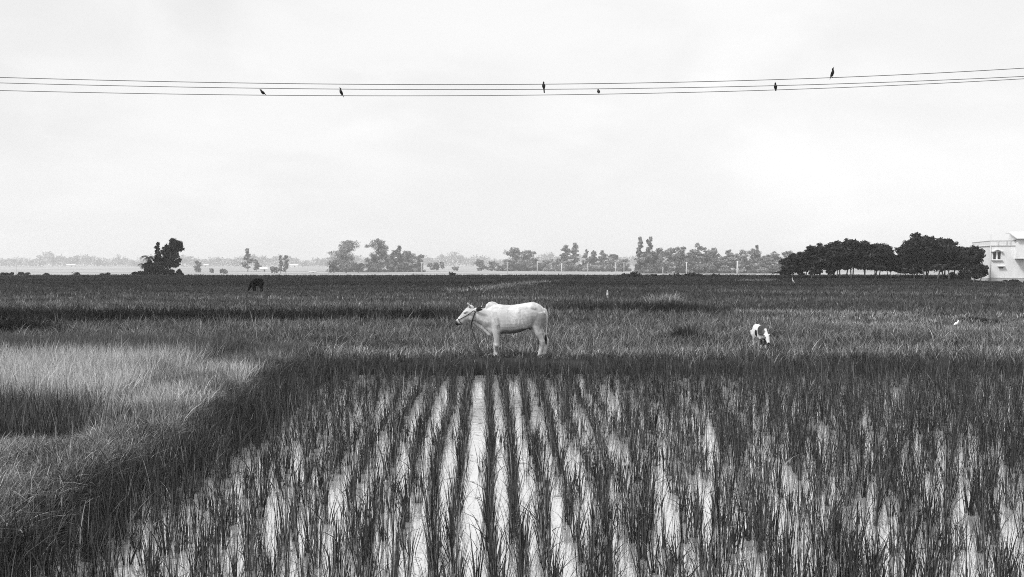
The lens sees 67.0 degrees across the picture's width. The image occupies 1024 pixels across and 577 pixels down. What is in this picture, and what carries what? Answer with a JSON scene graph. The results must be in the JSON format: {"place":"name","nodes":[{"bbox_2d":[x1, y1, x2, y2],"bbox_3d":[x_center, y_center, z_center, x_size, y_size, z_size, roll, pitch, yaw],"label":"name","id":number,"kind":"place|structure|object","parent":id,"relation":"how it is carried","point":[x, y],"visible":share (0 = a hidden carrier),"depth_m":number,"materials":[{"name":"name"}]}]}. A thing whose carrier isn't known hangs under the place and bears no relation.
{"place":"outdoors","nodes":[
{"label":"outdoors","id":0,"kind":"place"},
{"bbox_2d":[0,324,314,464],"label":"plot grass","id":1,"kind":"structure","parent":0,"point":[50,384],"depth_m":13.66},
{"bbox_2d":[0,68,1022,84],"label":"power line","id":2,"kind":"object","parent":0,"point":[508,84],"visible":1,"depth_m":24.80,"materials":[{"name":"metal"}]},
{"bbox_2d":[0,265,1023,561],"bbox_3d":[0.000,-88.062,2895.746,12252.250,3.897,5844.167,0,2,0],"label":"ground","id":3,"kind":"structure","parent":0,"point":[186,269],"depth_m":49.81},
{"bbox_2d":[0,310,89,333],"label":"grass clump","id":4,"kind":"object","parent":3,"relation":"on","point":[18,321],"visible":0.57,"depth_m":25.98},
{"bbox_2d":[140,255,155,274],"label":"palm tree","id":5,"kind":"object","parent":3,"relation":"on","point":[149,258],"visible":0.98,"depth_m":150.02,"materials":[{"name":"black plant"}]},
{"bbox_2d":[142,260,165,273],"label":"shrub","id":6,"kind":"object","parent":3,"relation":"on","point":[150,267],"visible":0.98,"depth_m":149.52,"materials":[{"name":"black plant"}]},
{"bbox_2d":[152,242,162,263],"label":"pointed tree","id":7,"kind":"object","parent":3,"relation":"on","point":[158,256],"visible":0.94,"depth_m":151.19,"materials":[{"name":"black plant"}]},
{"bbox_2d":[153,247,171,268],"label":"leafy tree","id":8,"kind":"object","parent":3,"relation":"on","point":[164,259],"visible":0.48,"depth_m":151.90,"materials":[{"name":"black plant"}]},
{"bbox_2d":[156,268,174,274],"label":"shrub","id":9,"kind":"object","parent":3,"relation":"on","point":[160,271],"visible":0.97,"depth_m":149.27,"materials":[{"name":"black plant"}]},
{"bbox_2d":[0,342,331,574],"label":"bank grass","id":10,"kind":"structure","parent":3,"relation":"on","point":[56,462],"depth_m":8.80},
{"bbox_2d":[162,238,184,274],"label":"leafy tree","id":11,"kind":"object","parent":3,"relation":"on","point":[173,247],"visible":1,"depth_m":150.46,"materials":[{"name":"black plant"}]},
{"bbox_2d":[167,269,181,274],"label":"shrub","id":12,"kind":"object","parent":3,"relation":"on","point":[171,271],"visible":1,"depth_m":149.51,"materials":[{"name":"black plant"}]},
{"bbox_2d":[193,260,201,271],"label":"round tree","id":13,"kind":"object","parent":3,"relation":"on","point":[197,268],"visible":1,"depth_m":529.35,"materials":[{"name":"grey plant"}]},
{"bbox_2d":[241,248,253,270],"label":"slender tree","id":14,"kind":"object","parent":3,"relation":"on","point":[247,259],"visible":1,"depth_m":601.48,"materials":[{"name":"grey plant"}]},
{"bbox_2d":[247,278,263,290],"bbox_3d":[-21.429,-0.311,64.648,1.374,1.106,0.608,0,2,0],"label":"cow","id":15,"kind":"object","parent":3,"relation":"on","point":[254,283],"visible":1,"depth_m":64.48},
{"bbox_2d":[252,259,261,270],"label":"slender tree","id":16,"kind":"object","parent":3,"relation":"on","point":[256,265],"visible":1,"depth_m":601.57,"materials":[{"name":"grey plant"}]},
{"bbox_2d":[270,266,279,272],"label":"bush","id":17,"kind":"object","parent":3,"relation":"on","point":[276,269],"visible":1,"depth_m":440.72,"materials":[{"name":"grey plant"}]},
{"bbox_2d":[278,255,282,272],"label":"slender tree","id":18,"kind":"object","parent":3,"relation":"on","point":[280,263],"visible":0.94,"depth_m":472.82,"materials":[{"name":"grey plant"}]},
{"bbox_2d":[282,255,288,271],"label":"slender tree","id":19,"kind":"object","parent":3,"relation":"on","point":[285,264],"visible":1,"depth_m":472.39,"materials":[{"name":"grey plant"}]},
{"bbox_2d":[325,262,338,272],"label":"round tree","id":20,"kind":"object","parent":3,"relation":"on","point":[334,268],"visible":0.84,"depth_m":508.35,"materials":[{"name":"grey plant"}]},
{"bbox_2d":[325,240,359,272],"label":"round tree","id":21,"kind":"object","parent":3,"relation":"on","point":[345,247],"visible":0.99,"depth_m":505.24,"materials":[{"name":"grey plant"}]},
{"bbox_2d":[349,262,365,272],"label":"thicket","id":22,"kind":"object","parent":3,"relation":"on","point":[361,266],"visible":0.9,"depth_m":509.17,"materials":[{"name":"grey plant"}]},
{"bbox_2d":[365,238,390,271],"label":"round tree","id":23,"kind":"object","parent":3,"relation":"on","point":[378,263],"visible":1,"depth_m":528.93,"materials":[{"name":"grey plant"}]},
{"bbox_2d":[364,256,394,269],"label":"thicket","id":24,"kind":"object","parent":3,"relation":"on","point":[387,266],"visible":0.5,"depth_m":548.53,"materials":[{"name":"grey plant"}]},
{"bbox_2d":[0,250,782,266],"bbox_3d":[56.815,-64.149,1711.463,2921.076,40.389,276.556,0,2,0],"label":"treeline","id":25,"kind":"object","parent":3,"relation":"on","point":[51,258],"visible":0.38,"depth_m":1665.50,"materials":[{"name":"grey plant"}]},
{"bbox_2d":[386,250,397,270],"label":"slender tree","id":26,"kind":"object","parent":3,"relation":"on","point":[392,255],"visible":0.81,"depth_m":551.36,"materials":[{"name":"grey plant"}]},
{"bbox_2d":[395,245,404,271],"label":"slender tree","id":27,"kind":"object","parent":3,"relation":"on","point":[399,260],"visible":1,"depth_m":550.80,"materials":[{"name":"grey plant"}]},
{"bbox_2d":[402,250,418,270],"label":"round tree","id":28,"kind":"object","parent":3,"relation":"on","point":[409,258],"visible":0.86,"depth_m":572.69,"materials":[{"name":"grey plant"}]},
{"bbox_2d":[414,254,424,268],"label":"round tree","id":29,"kind":"object","parent":3,"relation":"on","point":[420,261],"visible":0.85,"depth_m":574.56,"materials":[{"name":"grey plant"}]},
{"bbox_2d":[427,262,444,269],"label":"thicket","id":30,"kind":"object","parent":3,"relation":"on","point":[434,266],"visible":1,"depth_m":629.25,"materials":[{"name":"grey plant"}]},
{"bbox_2d":[474,259,487,270],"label":"round tree","id":31,"kind":"object","parent":3,"relation":"on","point":[479,263],"visible":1,"depth_m":660.68,"materials":[{"name":"grey plant"}]},
{"bbox_2d":[486,261,498,270],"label":"round tree","id":32,"kind":"object","parent":3,"relation":"on","point":[492,265],"visible":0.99,"depth_m":660.56,"materials":[{"name":"grey plant"}]},
{"bbox_2d":[455,302,548,357],"bbox_3d":[-0.248,1.044,19.493,2.371,1.431,0.668,0,2,0],"label":"cow","id":33,"kind":"object","parent":3,"relation":"on","point":[494,320],"visible":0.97,"depth_m":19.30},
{"bbox_2d":[471,324,487,360],"bbox_3d":[-0.758,1.344,18.809,0.116,0.856,1.405,-1,2,-26],"label":"tether rope","id":34,"kind":"object","parent":33,"relation":"hanging from","point":[476,342],"visible":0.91,"depth_m":18.94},
{"bbox_2d":[0,342,1023,576],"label":"paddy rice","id":35,"kind":"object","parent":3,"relation":"on","point":[193,458],"visible":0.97,"depth_m":8.80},
{"bbox_2d":[0,274,1023,318],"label":"rice","id":36,"kind":"object","parent":3,"relation":"on","point":[141,280],"visible":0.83,"depth_m":96.66,"materials":[{"name":"grey plant"}]},
{"bbox_2d":[0,284,1023,367],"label":"meadow grass","id":37,"kind":"structure","parent":3,"relation":"on","point":[170,312],"depth_m":30.69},
{"bbox_2d":[501,247,522,270],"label":"round tree","id":38,"kind":"object","parent":3,"relation":"on","point":[513,254],"visible":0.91,"depth_m":628.47,"materials":[{"name":"grey plant"}]},
{"bbox_2d":[496,260,540,270],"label":"thicket","id":39,"kind":"object","parent":3,"relation":"on","point":[522,264],"visible":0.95,"depth_m":625.34,"materials":[{"name":"grey plant"}]},
{"bbox_2d":[517,249,538,270],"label":"round tree","id":40,"kind":"object","parent":3,"relation":"on","point":[526,256],"visible":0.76,"depth_m":626.87,"materials":[{"name":"grey plant"}]},
{"bbox_2d":[538,259,552,268],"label":"round tree","id":41,"kind":"object","parent":3,"relation":"on","point":[544,263],"visible":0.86,"depth_m":628.55,"materials":[{"name":"grey plant"}]},
{"bbox_2d":[551,258,559,268],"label":"bush","id":42,"kind":"object","parent":3,"relation":"on","point":[555,263],"visible":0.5,"depth_m":612.06,"materials":[{"name":"grey plant"}]},
{"bbox_2d":[558,245,571,263],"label":"slender tree","id":43,"kind":"object","parent":3,"relation":"on","point":[567,251],"visible":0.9,"depth_m":600.26,"materials":[{"name":"grey plant"}]},
{"bbox_2d":[337,265,796,273],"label":"undergrowth","id":44,"kind":"object","parent":3,"relation":"on","point":[414,269],"visible":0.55,"depth_m":550.81,"materials":[{"name":"grey plant"}]},
{"bbox_2d":[558,260,580,270],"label":"thicket","id":45,"kind":"object","parent":3,"relation":"on","point":[565,266],"visible":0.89,"depth_m":598.01,"materials":[{"name":"grey plant"}]},
{"bbox_2d":[567,243,579,270],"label":"slender tree","id":46,"kind":"object","parent":3,"relation":"on","point":[574,248],"visible":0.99,"depth_m":600.39,"materials":[{"name":"grey plant"}]},
{"bbox_2d":[136,376,1010,567],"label":"rice paddy","id":47,"kind":"structure","parent":3,"relation":"on","point":[601,459],"depth_m":10.61,"materials":[{"name":"liquid"}]},
{"bbox_2d":[581,249,593,270],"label":"slender tree","id":48,"kind":"object","parent":3,"relation":"on","point":[588,259],"visible":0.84,"depth_m":601.50,"materials":[{"name":"grey plant"}]},
{"bbox_2d":[582,264,605,271],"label":"thicket","id":49,"kind":"object","parent":3,"relation":"on","point":[595,267],"visible":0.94,"depth_m":584.20,"materials":[{"name":"grey plant"}]},
{"bbox_2d":[589,250,598,270],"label":"slender tree","id":50,"kind":"object","parent":3,"relation":"on","point":[594,255],"visible":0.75,"depth_m":600.95,"materials":[{"name":"grey plant"}]},
{"bbox_2d":[597,250,607,264],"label":"slender tree","id":51,"kind":"object","parent":3,"relation":"on","point":[602,257],"visible":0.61,"depth_m":601.30,"materials":[{"name":"grey plant"}]},
{"bbox_2d":[601,254,618,271],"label":"round tree","id":52,"kind":"object","parent":3,"relation":"on","point":[608,263],"visible":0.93,"depth_m":574.18,"materials":[{"name":"grey plant"}]},
{"bbox_2d":[614,259,629,271],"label":"round tree","id":53,"kind":"object","parent":3,"relation":"on","point":[621,265],"visible":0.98,"depth_m":558.73,"materials":[{"name":"grey plant"}]},
{"bbox_2d":[634,236,643,269],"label":"slender tree","id":54,"kind":"object","parent":3,"relation":"on","point":[640,246],"visible":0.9,"depth_m":472.19,"materials":[{"name":"grey plant"}]},
{"bbox_2d":[634,252,654,272],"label":"round tree","id":55,"kind":"object","parent":3,"relation":"on","point":[644,264],"visible":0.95,"depth_m":469.06,"materials":[{"name":"grey plant"}]},
{"bbox_2d":[645,237,655,272],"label":"slender tree","id":56,"kind":"object","parent":3,"relation":"on","point":[649,243],"visible":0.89,"depth_m":472.72,"materials":[{"name":"grey plant"}]},
{"bbox_2d":[653,247,666,272],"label":"round tree","id":57,"kind":"object","parent":3,"relation":"on","point":[659,259],"visible":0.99,"depth_m":471.23,"materials":[{"name":"grey plant"}]},
{"bbox_2d":[647,262,676,271],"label":"thicket","id":58,"kind":"object","parent":3,"relation":"on","point":[663,264],"visible":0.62,"depth_m":470.02,"materials":[{"name":"grey plant"}]},
{"bbox_2d":[654,293,682,302],"bbox_3d":[9.256,0.508,45.160,2.587,0.810,1.758,0,2,0],"label":"grass clump","id":59,"kind":"object","parent":3,"relation":"on","point":[665,297],"visible":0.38,"depth_m":45.02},
{"bbox_2d":[662,247,678,271],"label":"round tree","id":60,"kind":"object","parent":3,"relation":"on","point":[669,256],"visible":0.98,"depth_m":470.07,"materials":[{"name":"grey plant"}]},
{"bbox_2d":[673,246,693,272],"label":"round tree","id":61,"kind":"object","parent":3,"relation":"on","point":[680,258],"visible":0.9,"depth_m":471.17,"materials":[{"name":"grey plant"}]},
{"bbox_2d":[638,324,729,342],"bbox_3d":[5.156,1.314,23.824,3.506,0.620,1.807,0,2,0],"label":"grass clump","id":62,"kind":"object","parent":3,"relation":"on","point":[679,332],"visible":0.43,"depth_m":23.67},
{"bbox_2d":[678,263,705,271],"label":"thicket","id":63,"kind":"object","parent":3,"relation":"on","point":[700,265],"visible":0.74,"depth_m":468.67,"materials":[{"name":"grey plant"}]},
{"bbox_2d":[681,252,703,272],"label":"round tree","id":64,"kind":"object","parent":3,"relation":"on","point":[690,257],"visible":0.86,"depth_m":469.25,"materials":[{"name":"grey plant"}]},
{"bbox_2d":[689,243,708,272],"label":"slender tree","id":65,"kind":"object","parent":3,"relation":"on","point":[697,253],"visible":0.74,"depth_m":471.16,"materials":[{"name":"grey plant"}]},
{"bbox_2d":[699,249,714,271],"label":"round tree","id":66,"kind":"object","parent":3,"relation":"on","point":[709,256],"visible":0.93,"depth_m":470.55,"materials":[{"name":"grey plant"}]},
{"bbox_2d":[708,248,721,272],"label":"round tree","id":67,"kind":"object","parent":3,"relation":"on","point":[716,256],"visible":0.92,"depth_m":470.82,"materials":[{"name":"grey plant"}]},
{"bbox_2d":[713,256,735,273],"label":"round tree","id":68,"kind":"object","parent":3,"relation":"on","point":[725,258],"visible":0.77,"depth_m":470.97,"materials":[{"name":"grey plant"}]},
{"bbox_2d":[707,264,743,272],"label":"thicket","id":69,"kind":"object","parent":3,"relation":"on","point":[724,269],"visible":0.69,"depth_m":469.96,"materials":[{"name":"grey plant"}]},
{"bbox_2d":[723,249,736,272],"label":"slender tree","id":70,"kind":"object","parent":3,"relation":"on","point":[730,256],"visible":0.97,"depth_m":471.07,"materials":[{"name":"grey plant"}]},
{"bbox_2d":[733,249,748,272],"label":"round tree","id":71,"kind":"object","parent":3,"relation":"on","point":[742,257],"visible":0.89,"depth_m":471.04,"materials":[{"name":"grey plant"}]},
{"bbox_2d":[743,248,761,272],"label":"round tree","id":72,"kind":"object","parent":3,"relation":"on","point":[753,252],"visible":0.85,"depth_m":471.54,"materials":[{"name":"grey plant"}]},
{"bbox_2d":[750,324,770,347],"bbox_3d":[6.758,1.315,20.949,0.323,0.662,0.936,0,2,-6],"label":"calf","id":73,"kind":"object","parent":3,"relation":"on","point":[759,332],"visible":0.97,"depth_m":20.83},
{"bbox_2d":[745,263,778,271],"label":"thicket","id":74,"kind":"object","parent":3,"relation":"on","point":[759,269],"visible":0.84,"depth_m":470.23,"materials":[{"name":"grey plant"}]},
{"bbox_2d":[757,254,780,273],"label":"round tree","id":75,"kind":"object","parent":3,"relation":"on","point":[763,260],"visible":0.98,"depth_m":471.04,"materials":[{"name":"grey plant"}]},
{"bbox_2d":[768,251,783,271],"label":"round tree","id":76,"kind":"object","parent":3,"relation":"on","point":[775,258],"visible":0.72,"depth_m":471.81,"materials":[{"name":"grey plant"}]},
{"bbox_2d":[772,260,794,276],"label":"grove tree","id":77,"kind":"object","parent":3,"relation":"on","point":[786,269],"visible":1,"depth_m":117.27,"materials":[{"name":"black plant"}]},
{"bbox_2d":[781,250,792,257],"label":"round tree","id":78,"kind":"object","parent":3,"relation":"on","point":[785,255],"visible":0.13,"depth_m":471.89,"materials":[{"name":"grey plant"}]},
{"bbox_2d":[783,253,796,274],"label":"grove tree","id":79,"kind":"object","parent":3,"relation":"on","point":[790,257],"visible":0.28,"depth_m":120.71,"materials":[{"name":"black plant"}]},
{"bbox_2d":[792,251,813,276],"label":"grove tree","id":80,"kind":"object","parent":3,"relation":"on","point":[799,258],"visible":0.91,"depth_m":118.25,"materials":[{"name":"black plant"}]},
{"bbox_2d":[796,246,822,277],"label":"grove tree","id":81,"kind":"object","parent":3,"relation":"on","point":[814,255],"visible":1,"depth_m":117.29,"materials":[{"name":"black plant"}]},
{"bbox_2d":[814,246,826,276],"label":"grove tree","id":82,"kind":"object","parent":3,"relation":"on","point":[822,252],"visible":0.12,"depth_m":120.56,"materials":[{"name":"black plant"}]},
{"bbox_2d":[816,246,838,277],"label":"grove tree","id":83,"kind":"object","parent":3,"relation":"on","point":[829,263],"visible":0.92,"depth_m":117.28,"materials":[{"name":"black plant"}]},
{"bbox_2d":[821,244,849,277],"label":"grove tree","id":84,"kind":"object","parent":3,"relation":"on","point":[843,254],"visible":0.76,"depth_m":117.81,"materials":[{"name":"black plant"}]},
{"bbox_2d":[824,240,852,276],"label":"grove tree","id":85,"kind":"object","parent":3,"relation":"on","point":[836,242],"visible":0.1,"depth_m":120.08,"materials":[{"name":"black plant"}]},
{"bbox_2d":[838,240,868,277],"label":"grove tree","id":86,"kind":"object","parent":3,"relation":"on","point":[852,247],"visible":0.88,"depth_m":117.33,"materials":[{"name":"black plant"}]},
{"bbox_2d":[765,274,970,278],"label":"undergrowth","id":87,"kind":"object","parent":3,"relation":"on","point":[858,276],"visible":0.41,"depth_m":118.83,"materials":[{"name":"black plant"}]},
{"bbox_2d":[854,242,883,275],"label":"grove tree","id":88,"kind":"object","parent":3,"relation":"on","point":[868,257],"visible":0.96,"depth_m":116.62,"materials":[{"name":"black plant"}]},
{"bbox_2d":[860,243,892,277],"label":"grove tree","id":89,"kind":"object","parent":3,"relation":"on","point":[879,250],"visible":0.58,"depth_m":116.95,"materials":[{"name":"black plant"}]},
{"bbox_2d":[880,252,898,273],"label":"grove tree","id":90,"kind":"object","parent":3,"relation":"on","point":[890,260],"visible":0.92,"depth_m":117.91,"materials":[{"name":"black plant"}]},
{"bbox_2d":[889,253,905,275],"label":"grove tree","id":91,"kind":"object","parent":3,"relation":"on","point":[899,263],"visible":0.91,"depth_m":117.42,"materials":[{"name":"black plant"}]},
{"bbox_2d":[894,246,906,276],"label":"grove tree","id":92,"kind":"object","parent":3,"relation":"on","point":[898,249],"visible":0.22,"depth_m":120.40,"materials":[{"name":"black plant"}]},
{"bbox_2d":[899,232,924,275],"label":"grove tree","id":93,"kind":"object","parent":3,"relation":"on","point":[916,236],"visible":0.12,"depth_m":118.29,"materials":[{"name":"black plant"}]},
{"bbox_2d":[901,239,932,278],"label":"grove tree","id":94,"kind":"object","parent":3,"relation":"on","point":[908,253],"visible":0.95,"depth_m":116.11,"materials":[{"name":"black plant"}]},
{"bbox_2d":[912,238,938,278],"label":"grove tree","id":95,"kind":"object","parent":3,"relation":"on","point":[923,250],"visible":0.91,"depth_m":115.31,"materials":[{"name":"black plant"}]},
{"bbox_2d":[917,235,943,276],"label":"grove tree","id":96,"kind":"object","parent":3,"relation":"on","point":[934,240],"visible":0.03,"depth_m":120.64,"materials":[{"name":"black plant"}]},
{"bbox_2d":[926,238,952,278],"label":"grove tree","id":97,"kind":"object","parent":3,"relation":"on","point":[936,247],"visible":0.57,"depth_m":114.55,"materials":[{"name":"black plant"}]},
{"bbox_2d":[929,239,962,278],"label":"grove tree","id":98,"kind":"object","parent":3,"relation":"on","point":[949,248],"visible":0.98,"depth_m":112.85,"materials":[{"name":"black plant"}]},
{"bbox_2d":[950,251,969,278],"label":"grove tree","id":99,"kind":"object","parent":3,"relation":"on","point":[964,263],"visible":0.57,"depth_m":112.32,"materials":[{"name":"black plant"}]},
{"bbox_2d":[946,315,987,321],"bbox_3d":[18.966,1.192,31.795,1.841,0.291,1.264,0,2,0],"label":"grass clump","id":100,"kind":"object","parent":3,"relation":"on","point":[974,318],"visible":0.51,"depth_m":31.61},
{"bbox_2d":[961,245,988,280],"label":"grove tree","id":101,"kind":"object","parent":3,"relation":"on","point":[973,250],"visible":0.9,"depth_m":96.71,"materials":[{"name":"black plant"}]},
{"bbox_2d":[969,253,988,281],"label":"grove tree","id":102,"kind":"object","parent":3,"relation":"on","point":[978,269],"visible":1,"depth_m":95.98,"materials":[{"name":"black plant"}]},
{"bbox_2d":[967,317,1015,323],"bbox_3d":[19.059,1.248,30.677,1.928,0.304,1.170,0,2,0],"label":"grass clump","id":103,"kind":"object","parent":3,"relation":"on","point":[985,320],"visible":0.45,"depth_m":30.56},
{"bbox_2d":[971,232,1023,282],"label":"house","id":104,"kind":"structure","parent":3,"relation":"on","point":[1003,259],"depth_m":97.93,"materials":[{"name":"paint"}]},
{"bbox_2d":[991,250,1003,260],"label":"window","id":105,"kind":"structure","parent":104,"relation":"in","point":[995,254],"depth_m":98.21,"materials":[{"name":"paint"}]},
{"bbox_2d":[0,78,1023,95],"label":"power line","id":106,"kind":"object","parent":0,"point":[502,95],"visible":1,"depth_m":26.39,"materials":[{"name":"metal"}]},
{"bbox_2d":[0,0,1023,264],"label":"sky","id":107,"kind":"structure","parent":0,"point":[107,174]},
{"bbox_2d":[11,76,1023,89],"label":"power line","id":108,"kind":"object","parent":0,"point":[511,89],"visible":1,"depth_m":25.50,"materials":[{"name":"metal"}]},
{"bbox_2d":[18,374,1023,576],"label":"paddy water","id":109,"kind":"structure","parent":0,"point":[475,477],"depth_m":8.41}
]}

